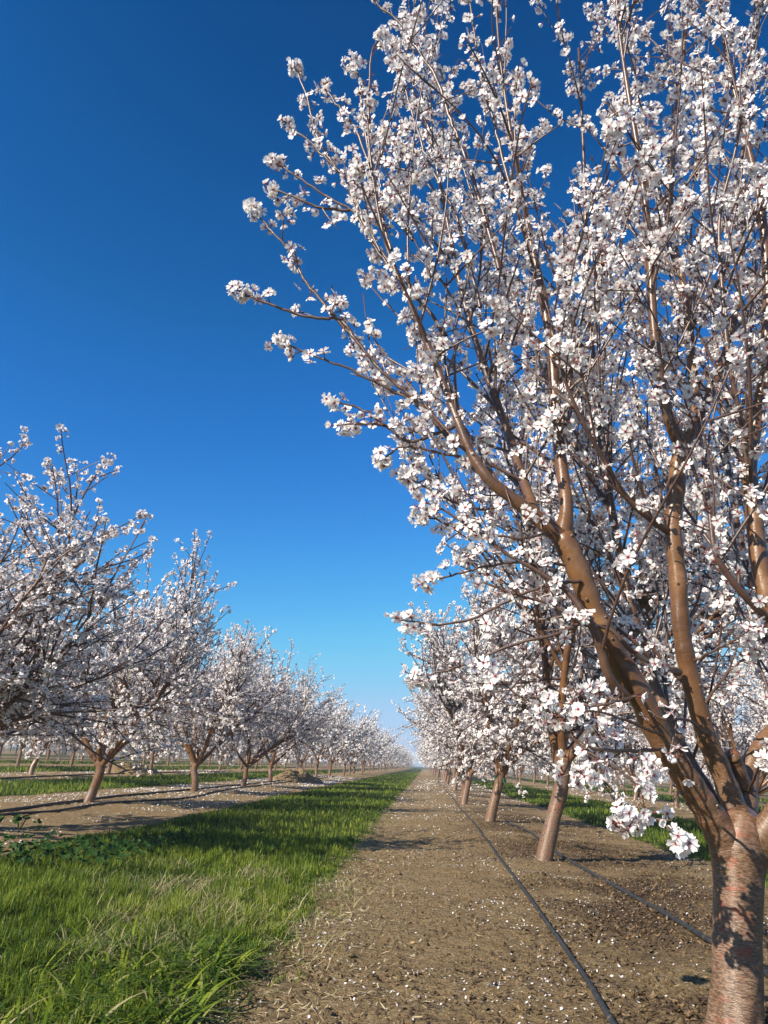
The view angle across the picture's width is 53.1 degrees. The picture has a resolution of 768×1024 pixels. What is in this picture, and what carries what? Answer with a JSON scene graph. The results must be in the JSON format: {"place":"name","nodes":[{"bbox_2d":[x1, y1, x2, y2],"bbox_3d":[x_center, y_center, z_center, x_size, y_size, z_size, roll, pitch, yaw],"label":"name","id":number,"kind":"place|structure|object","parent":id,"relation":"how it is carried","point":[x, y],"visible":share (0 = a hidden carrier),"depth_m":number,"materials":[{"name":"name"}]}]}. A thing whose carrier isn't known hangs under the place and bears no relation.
{"place":"outdoors","nodes":[
{"label":"outdoors","id":0,"kind":"place"},
{"bbox_2d":[0,771,418,1023],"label":"grass","id":1,"kind":"structure","parent":0,"point":[223,893],"depth_m":4.00,"materials":[{"name":"green plant"}]},
{"bbox_2d":[0,746,767,1023],"bbox_3d":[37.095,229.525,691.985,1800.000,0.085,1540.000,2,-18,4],"label":"ground","id":2,"kind":"structure","parent":0,"point":[76,820],"depth_m":4.09,"materials":[{"name":"soil"}]},
{"bbox_2d":[0,726,22,756],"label":"almond tree","id":3,"kind":"object","parent":2,"relation":"on","point":[3,742],"visible":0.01,"depth_m":38.43,"materials":[{"name":"white plant"}]},
{"bbox_2d":[12,814,31,832],"bbox_3d":[-3.121,2.672,6.600,0.150,0.161,0.152,2,-18,4],"label":"mallow plant","id":4,"kind":"object","parent":2,"relation":"on","point":[17,818],"visible":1,"depth_m":6.59,"materials":[{"name":"green plant"}]},
{"bbox_2d":[0,726,65,765],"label":"almond tree","id":5,"kind":"object","parent":2,"relation":"on","point":[22,746],"visible":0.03,"depth_m":29.39,"materials":[{"name":"white plant"}]},
{"bbox_2d":[2,564,75,724],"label":"almond tree","id":6,"kind":"object","parent":2,"relation":"on","point":[52,641],"visible":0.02,"depth_m":17.07,"materials":[{"name":"white plant"}]},
{"bbox_2d":[40,727,70,759],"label":"almond tree","id":7,"kind":"object","parent":2,"relation":"on","point":[48,754],"visible":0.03,"depth_m":42.78,"materials":[{"name":"white plant"}]},
{"bbox_2d":[5,643,144,774],"bbox_3d":[-8.543,5.231,20.770,4.361,3.780,3.760,-11,-23,36],"label":"almond tree","id":8,"kind":"object","parent":2,"relation":"on","point":[44,747],"visible":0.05,"depth_m":20.08,"materials":[{"name":"white plant"}]},
{"bbox_2d":[65,726,97,765],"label":"almond tree","id":9,"kind":"object","parent":2,"relation":"on","point":[73,757],"visible":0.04,"depth_m":33.74,"materials":[{"name":"white plant"}]},
{"bbox_2d":[0,818,190,864],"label":"broadleaf weeds","id":10,"kind":"object","parent":2,"relation":"on","point":[47,845],"visible":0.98,"depth_m":5.10,"materials":[{"name":"green plant"}]},
{"bbox_2d":[0,423,201,770],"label":"almond tree","id":11,"kind":"object","parent":2,"relation":"on","point":[25,681],"visible":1,"depth_m":5.85,"materials":[{"name":"white plant"}]},
{"bbox_2d":[81,714,126,762],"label":"almond tree","id":12,"kind":"object","parent":2,"relation":"on","point":[107,745],"visible":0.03,"depth_m":37.54,"materials":[{"name":"white plant"}]},
{"bbox_2d":[0,771,226,778],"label":"irrigation hose","id":13,"kind":"object","parent":2,"relation":"on","point":[90,774],"visible":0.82,"depth_m":20.70,"materials":[{"name":"rubber"}]},
{"bbox_2d":[0,529,237,801],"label":"almond tree","id":14,"kind":"object","parent":2,"relation":"on","point":[135,677],"visible":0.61,"depth_m":10.69,"materials":[{"name":"white plant"}]},
{"bbox_2d":[108,742,146,755],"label":"almond tree","id":15,"kind":"object","parent":2,"relation":"on","point":[123,748],"visible":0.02,"depth_m":51.78,"materials":[{"name":"white plant"}]},
{"bbox_2d":[58,646,202,772],"bbox_3d":[-8.468,6.423,25.355,4.661,4.378,4.300,19,-24,-41],"label":"almond tree","id":16,"kind":"object","parent":2,"relation":"on","point":[109,767],"visible":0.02,"depth_m":24.66,"materials":[{"name":"white plant"}]},
{"bbox_2d":[105,763,162,775],"bbox_3d":[-8.368,8.469,25.385,2.394,0.390,1.800,2,-18,4],"label":"soil mound","id":17,"kind":"object","parent":2,"relation":"on","point":[127,766],"visible":0.63,"depth_m":24.93,"materials":[{"name":"beige soil"}]},
{"bbox_2d":[0,915,289,1023],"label":"coarse grass","id":18,"kind":"structure","parent":2,"relation":"on","point":[171,998],"depth_m":2.35,"materials":[{"name":"green plant"}]},
{"bbox_2d":[136,723,181,765],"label":"almond tree","id":19,"kind":"object","parent":2,"relation":"on","point":[147,752],"visible":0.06,"depth_m":42.41,"materials":[{"name":"white plant"}]},
{"bbox_2d":[0,775,327,812],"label":"irrigation hose","id":20,"kind":"object","parent":2,"relation":"on","point":[45,804],"visible":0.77,"depth_m":11.63,"materials":[{"name":"rubber"}]},
{"bbox_2d":[0,776,335,815],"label":"irrigation hose","id":21,"kind":"object","parent":2,"relation":"on","point":[50,811],"visible":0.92,"depth_m":10.71,"materials":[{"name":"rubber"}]},
{"bbox_2d":[137,676,207,768],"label":"almond tree","id":22,"kind":"object","parent":2,"relation":"on","point":[153,755],"visible":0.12,"depth_m":28.73,"materials":[{"name":"white plant"}]},
{"bbox_2d":[167,732,184,765],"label":"almond tree","id":23,"kind":"object","parent":2,"relation":"on","point":[170,755],"depth_m":47.02,"materials":[{"name":"white plant"}]},
{"bbox_2d":[91,587,304,791],"bbox_3d":[-3.381,3.668,15.695,4.364,4.097,4.614,18,-22,-30],"label":"almond tree","id":24,"kind":"object","parent":2,"relation":"on","point":[233,679],"visible":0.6,"depth_m":15.20,"materials":[{"name":"white plant"}]},
{"bbox_2d":[169,701,245,770],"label":"almond tree","id":25,"kind":"object","parent":2,"relation":"on","point":[222,745],"visible":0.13,"depth_m":33.73,"materials":[{"name":"white plant"}]},
{"bbox_2d":[208,748,233,765],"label":"almond tree","id":26,"kind":"object","parent":2,"relation":"on","point":[211,755],"visible":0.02,"depth_m":55.70,"materials":[{"name":"white plant"}]},
{"bbox_2d":[212,704,264,770],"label":"almond tree","id":27,"kind":"object","parent":2,"relation":"on","point":[239,750],"visible":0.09,"depth_m":37.82,"materials":[{"name":"white plant"}]},
{"bbox_2d":[224,731,255,769],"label":"almond tree","id":28,"kind":"object","parent":2,"relation":"on","point":[241,766],"visible":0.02,"depth_m":42.05,"materials":[{"name":"white plant"}]},
{"bbox_2d":[251,740,289,769],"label":"almond tree","id":29,"kind":"object","parent":2,"relation":"on","point":[269,754],"visible":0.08,"depth_m":46.60,"materials":[{"name":"white plant"}]},
{"bbox_2d":[186,623,361,785],"bbox_3d":[-3.120,5.110,20.279,5.289,4.211,3.799,11,-20,-24],"label":"almond tree","id":30,"kind":"object","parent":2,"relation":"on","point":[292,725],"visible":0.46,"depth_m":20.12,"materials":[{"name":"white plant"}]},
{"bbox_2d":[276,740,306,768],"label":"almond tree","id":31,"kind":"object","parent":2,"relation":"on","point":[287,758],"visible":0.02,"depth_m":55.33,"materials":[{"name":"white plant"}]},
{"bbox_2d":[233,659,350,780],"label":"almond tree","id":32,"kind":"object","parent":2,"relation":"on","point":[321,723],"visible":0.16,"depth_m":24.27,"materials":[{"name":"white plant"}]},
{"bbox_2d":[274,735,311,769],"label":"almond tree","id":33,"kind":"object","parent":2,"relation":"on","point":[286,756],"visible":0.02,"depth_m":51.11,"materials":[{"name":"white plant"}]},
{"bbox_2d":[273,767,323,783],"bbox_3d":[-2.969,8.881,26.014,1.975,0.513,1.800,2,-18,4],"label":"soil mound","id":34,"kind":"object","parent":2,"relation":"on","point":[301,775],"visible":0.92,"depth_m":25.56,"materials":[{"name":"beige soil"}]},
{"bbox_2d":[291,752,317,768],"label":"almond tree","id":35,"kind":"object","parent":2,"relation":"on","point":[302,758],"visible":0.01,"depth_m":59.74,"materials":[{"name":"white plant"}]},
{"bbox_2d":[276,687,359,768],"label":"almond tree","id":36,"kind":"object","parent":2,"relation":"on","point":[336,722],"visible":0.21,"depth_m":28.81,"materials":[{"name":"white plant"}]},
{"bbox_2d":[301,685,360,776],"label":"almond tree","id":37,"kind":"object","parent":2,"relation":"on","point":[339,731],"visible":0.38,"depth_m":33.47,"materials":[{"name":"white plant"}]},
{"bbox_2d":[309,692,382,775],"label":"almond tree","id":38,"kind":"object","parent":2,"relation":"on","point":[358,734],"visible":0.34,"depth_m":37.81,"materials":[{"name":"white plant"}]},
{"bbox_2d":[316,709,388,775],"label":"almond tree","id":39,"kind":"object","parent":2,"relation":"on","point":[366,750],"visible":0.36,"depth_m":41.82,"materials":[{"name":"white plant"}]},
{"bbox_2d":[336,720,383,774],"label":"almond tree","id":40,"kind":"object","parent":2,"relation":"on","point":[365,744],"visible":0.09,"depth_m":46.82,"materials":[{"name":"white plant"}]},
{"bbox_2d":[337,716,389,773],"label":"almond tree","id":41,"kind":"object","parent":2,"relation":"on","point":[368,743],"visible":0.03,"depth_m":50.50,"materials":[{"name":"white plant"}]},
{"bbox_2d":[356,725,401,772],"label":"almond tree","id":42,"kind":"object","parent":2,"relation":"on","point":[381,751],"visible":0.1,"depth_m":59.47,"materials":[{"name":"white plant"}]},
{"bbox_2d":[0,769,767,1023],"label":"fallen petals","id":43,"kind":"object","parent":2,"relation":"on","point":[332,782],"visible":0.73,"depth_m":10.04,"materials":[{"name":"white plant"}]},
{"bbox_2d":[360,722,407,772],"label":"almond tree","id":44,"kind":"object","parent":2,"relation":"on","point":[387,735],"visible":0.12,"depth_m":55.40,"materials":[{"name":"white plant"}]},
{"bbox_2d":[367,733,400,771],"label":"almond tree","id":45,"kind":"object","parent":2,"relation":"on","point":[381,756],"visible":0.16,"depth_m":64.13,"materials":[{"name":"white plant"}]},
{"bbox_2d":[368,730,400,771],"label":"almond tree","id":46,"kind":"object","parent":2,"relation":"on","point":[385,753],"visible":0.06,"depth_m":68.39,"materials":[{"name":"white plant"}]},
{"bbox_2d":[375,739,395,771],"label":"almond tree","id":47,"kind":"object","parent":2,"relation":"on","point":[385,759],"visible":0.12,"depth_m":72.24,"materials":[{"name":"white plant"}]},
{"bbox_2d":[7,744,767,787],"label":"distant orchard","id":48,"kind":"object","parent":2,"relation":"on","point":[415,760],"depth_m":157.95,"materials":[{"name":"white plant"}]},
{"bbox_2d":[376,741,399,770],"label":"almond tree","id":49,"kind":"object","parent":2,"relation":"on","point":[395,747],"visible":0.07,"depth_m":78.25,"materials":[{"name":"white plant"}]},
{"bbox_2d":[379,746,403,762],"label":"almond tree","id":50,"kind":"object","parent":2,"relation":"on","point":[396,750],"visible":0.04,"depth_m":81.75,"materials":[{"name":"white plant"}]},
{"bbox_2d":[384,738,401,770],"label":"almond tree","id":51,"kind":"object","parent":2,"relation":"on","point":[393,757],"visible":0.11,"depth_m":86.11,"materials":[{"name":"white plant"}]},
{"bbox_2d":[388,748,404,769],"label":"almond tree","id":52,"kind":"object","parent":2,"relation":"on","point":[396,760],"visible":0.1,"depth_m":99.16,"materials":[{"name":"white plant"}]},
{"bbox_2d":[390,747,405,769],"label":"almond tree","id":53,"kind":"object","parent":2,"relation":"on","point":[398,758],"visible":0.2,"depth_m":104.08,"materials":[{"name":"white plant"}]},
{"bbox_2d":[394,742,410,769],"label":"almond tree","id":54,"kind":"object","parent":2,"relation":"on","point":[403,756],"visible":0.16,"depth_m":112.53,"materials":[{"name":"white plant"}]},
{"bbox_2d":[406,733,437,775],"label":"almond tree","id":55,"kind":"object","parent":2,"relation":"on","point":[424,760],"visible":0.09,"depth_m":60.08,"materials":[{"name":"white plant"}]},
{"bbox_2d":[415,735,436,773],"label":"almond tree","id":56,"kind":"object","parent":2,"relation":"on","point":[425,757],"visible":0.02,"depth_m":72.87,"materials":[{"name":"white plant"}]},
{"bbox_2d":[404,690,454,783],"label":"almond tree","id":57,"kind":"object","parent":2,"relation":"on","point":[432,757],"visible":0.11,"depth_m":33.31,"materials":[{"name":"white plant"}]},
{"bbox_2d":[422,736,442,777],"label":"almond tree","id":58,"kind":"object","parent":2,"relation":"on","point":[437,776],"depth_m":50.88,"materials":[{"name":"plant"}]},
{"bbox_2d":[414,728,452,776],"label":"almond tree","id":59,"kind":"object","parent":2,"relation":"on","point":[427,753],"visible":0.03,"depth_m":55.27,"materials":[{"name":"white plant"}]},
{"bbox_2d":[425,712,445,779],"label":"almond tree","id":60,"kind":"object","parent":2,"relation":"on","point":[440,758],"visible":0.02,"depth_m":42.28,"materials":[{"name":"white plant"}]},
{"bbox_2d":[403,687,484,786],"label":"almond tree","id":61,"kind":"object","parent":2,"relation":"on","point":[433,723],"visible":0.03,"depth_m":28.61,"materials":[{"name":"white plant"}]},
{"bbox_2d":[412,700,478,781],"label":"almond tree","id":62,"kind":"object","parent":2,"relation":"on","point":[446,774],"visible":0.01,"depth_m":37.55,"materials":[{"name":"white plant"}]},
{"bbox_2d":[425,749,488,778],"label":"almond tree","id":63,"kind":"object","parent":2,"relation":"on","point":[437,765],"visible":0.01,"depth_m":46.55,"materials":[{"name":"white plant"}]},
{"bbox_2d":[409,659,508,790],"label":"almond tree","id":64,"kind":"object","parent":2,"relation":"on","point":[455,786],"visible":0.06,"depth_m":24.27,"materials":[{"name":"white plant"}]},
{"bbox_2d":[391,642,536,795],"bbox_3d":[2.578,5.710,20.587,4.413,3.918,4.174,3,-22,33],"label":"almond tree","id":65,"kind":"object","parent":2,"relation":"on","point":[435,715],"visible":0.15,"depth_m":20.14,"materials":[{"name":"white plant"}]},
{"bbox_2d":[177,809,766,1023],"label":"straw litter","id":66,"kind":"object","parent":2,"relation":"on","point":[296,977],"visible":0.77,"depth_m":2.94,"materials":[{"name":"beige plant"}]},
{"bbox_2d":[207,810,767,1023],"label":"leaf litter","id":67,"kind":"object","parent":2,"relation":"on","point":[647,921],"visible":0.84,"depth_m":3.70,"materials":[{"name":"brown plant"}]},
{"bbox_2d":[398,601,577,804],"bbox_3d":[1.908,4.105,16.035,4.720,3.970,4.234,21,-21,-21],"label":"almond tree","id":68,"kind":"object","parent":2,"relation":"on","point":[439,687],"visible":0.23,"depth_m":15.50,"materials":[{"name":"white plant"}]},
{"bbox_2d":[225,0,767,1023],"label":"almond tree","id":69,"kind":"object","parent":2,"relation":"on","point":[731,822],"visible":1,"depth_m":2.58,"materials":[{"name":"white plant"}]},
{"bbox_2d":[515,759,530,781],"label":"almond tree","id":70,"kind":"object","parent":2,"relation":"on","point":[522,768],"visible":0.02,"depth_m":50.57,"materials":[{"name":"white plant"}]},
{"bbox_2d":[509,760,537,780],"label":"almond tree","id":71,"kind":"object","parent":2,"relation":"on","point":[517,771],"visible":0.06,"depth_m":55.13,"materials":[{"name":"white plant"}]},
{"bbox_2d":[435,778,616,1023],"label":"irrigation hose","id":72,"kind":"object","parent":2,"relation":"on","point":[601,1004],"visible":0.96,"depth_m":3.11,"materials":[{"name":"rubber"}]},
{"bbox_2d":[518,741,551,783],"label":"almond tree","id":73,"kind":"object","parent":2,"relation":"on","point":[535,770],"visible":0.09,"depth_m":46.17,"materials":[{"name":"white plant"}]},
{"bbox_2d":[522,731,572,785],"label":"almond tree","id":74,"kind":"object","parent":2,"relation":"on","point":[543,769],"visible":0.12,"depth_m":41.42,"materials":[{"name":"white plant"}]},
{"bbox_2d":[533,728,578,768],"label":"almond tree","id":75,"kind":"object","parent":2,"relation":"on","point":[545,756],"visible":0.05,"depth_m":37.37,"materials":[{"name":"white plant"}]},
{"bbox_2d":[384,531,734,821],"bbox_3d":[2.595,2.384,11.183,4.573,4.302,4.787,8,-19,-16],"label":"almond tree","id":76,"kind":"object","parent":2,"relation":"on","point":[515,736],"visible":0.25,"depth_m":10.69,"materials":[{"name":"white plant"}]},
{"bbox_2d":[545,733,608,790],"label":"almond tree","id":77,"kind":"object","parent":2,"relation":"on","point":[572,764],"visible":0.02,"depth_m":32.87,"materials":[{"name":"white plant"}]},
{"bbox_2d":[393,213,767,861],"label":"almond tree","id":78,"kind":"object","parent":2,"relation":"on","point":[558,739],"visible":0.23,"depth_m":6.59,"materials":[{"name":"white plant"}]},
{"bbox_2d":[571,696,639,794],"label":"almond tree","id":79,"kind":"object","parent":2,"relation":"on","point":[602,772],"visible":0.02,"depth_m":28.24,"materials":[{"name":"white plant"}]},
{"bbox_2d":[613,747,639,788],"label":"almond tree","id":80,"kind":"object","parent":2,"relation":"on","point":[628,768],"visible":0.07,"depth_m":46.05,"materials":[{"name":"white plant"}]},
{"bbox_2d":[504,820,767,977],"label":"irrigation hose","id":81,"kind":"object","parent":2,"relation":"on","point":[696,932],"visible":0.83,"depth_m":4.39,"materials":[{"name":"rubber"}]},
{"bbox_2d":[596,700,711,799],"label":"almond tree","id":82,"kind":"object","parent":2,"relation":"on","point":[632,771],"visible":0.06,"depth_m":23.89,"materials":[{"name":"white plant"}]},
{"bbox_2d":[656,755,700,793],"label":"almond tree","id":83,"kind":"object","parent":2,"relation":"on","point":[671,785],"depth_m":36.88,"materials":[{"name":"brown plant"}]},
{"bbox_2d":[618,684,759,806],"bbox_3d":[7.759,5.637,19.644,3.895,3.870,4.698,19,-20,-24],"label":"almond tree","id":84,"kind":"object","parent":2,"relation":"on","point":[705,772],"visible":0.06,"depth_m":19.32,"materials":[{"name":"white plant"}]},
{"bbox_2d":[660,621,767,802],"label":"almond tree","id":85,"kind":"object","parent":2,"relation":"on","point":[721,720],"visible":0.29,"depth_m":15.39,"materials":[{"name":"white plant"}]},
{"bbox_2d":[685,713,747,785],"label":"almond tree","id":86,"kind":"object","parent":2,"relation":"on","point":[734,736],"visible":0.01,"depth_m":32.55,"materials":[{"name":"white plant"}]},
{"bbox_2d":[693,709,767,785],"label":"almond tree","id":87,"kind":"object","parent":2,"relation":"on","point":[762,773],"depth_m":27.98,"materials":[{"name":"white plant"}]},
{"bbox_2d":[716,608,767,724],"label":"almond tree","id":88,"kind":"object","parent":2,"relation":"on","point":[760,706],"visible":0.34,"depth_m":12.09,"materials":[{"name":"white plant"}]},
{"bbox_2d":[735,678,767,738],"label":"almond tree","id":89,"kind":"object","parent":2,"relation":"on","point":[750,707],"visible":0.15,"depth_m":24.93,"materials":[{"name":"white plant"}]},
{"bbox_2d":[0,758,767,886],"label":"grass","id":90,"kind":"structure","parent":0,"point":[576,805],"depth_m":18.63,"materials":[{"name":"green plant"}]},
{"bbox_2d":[0,0,767,778],"label":"sky","id":91,"kind":"structure","parent":0,"point":[135,135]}
]}

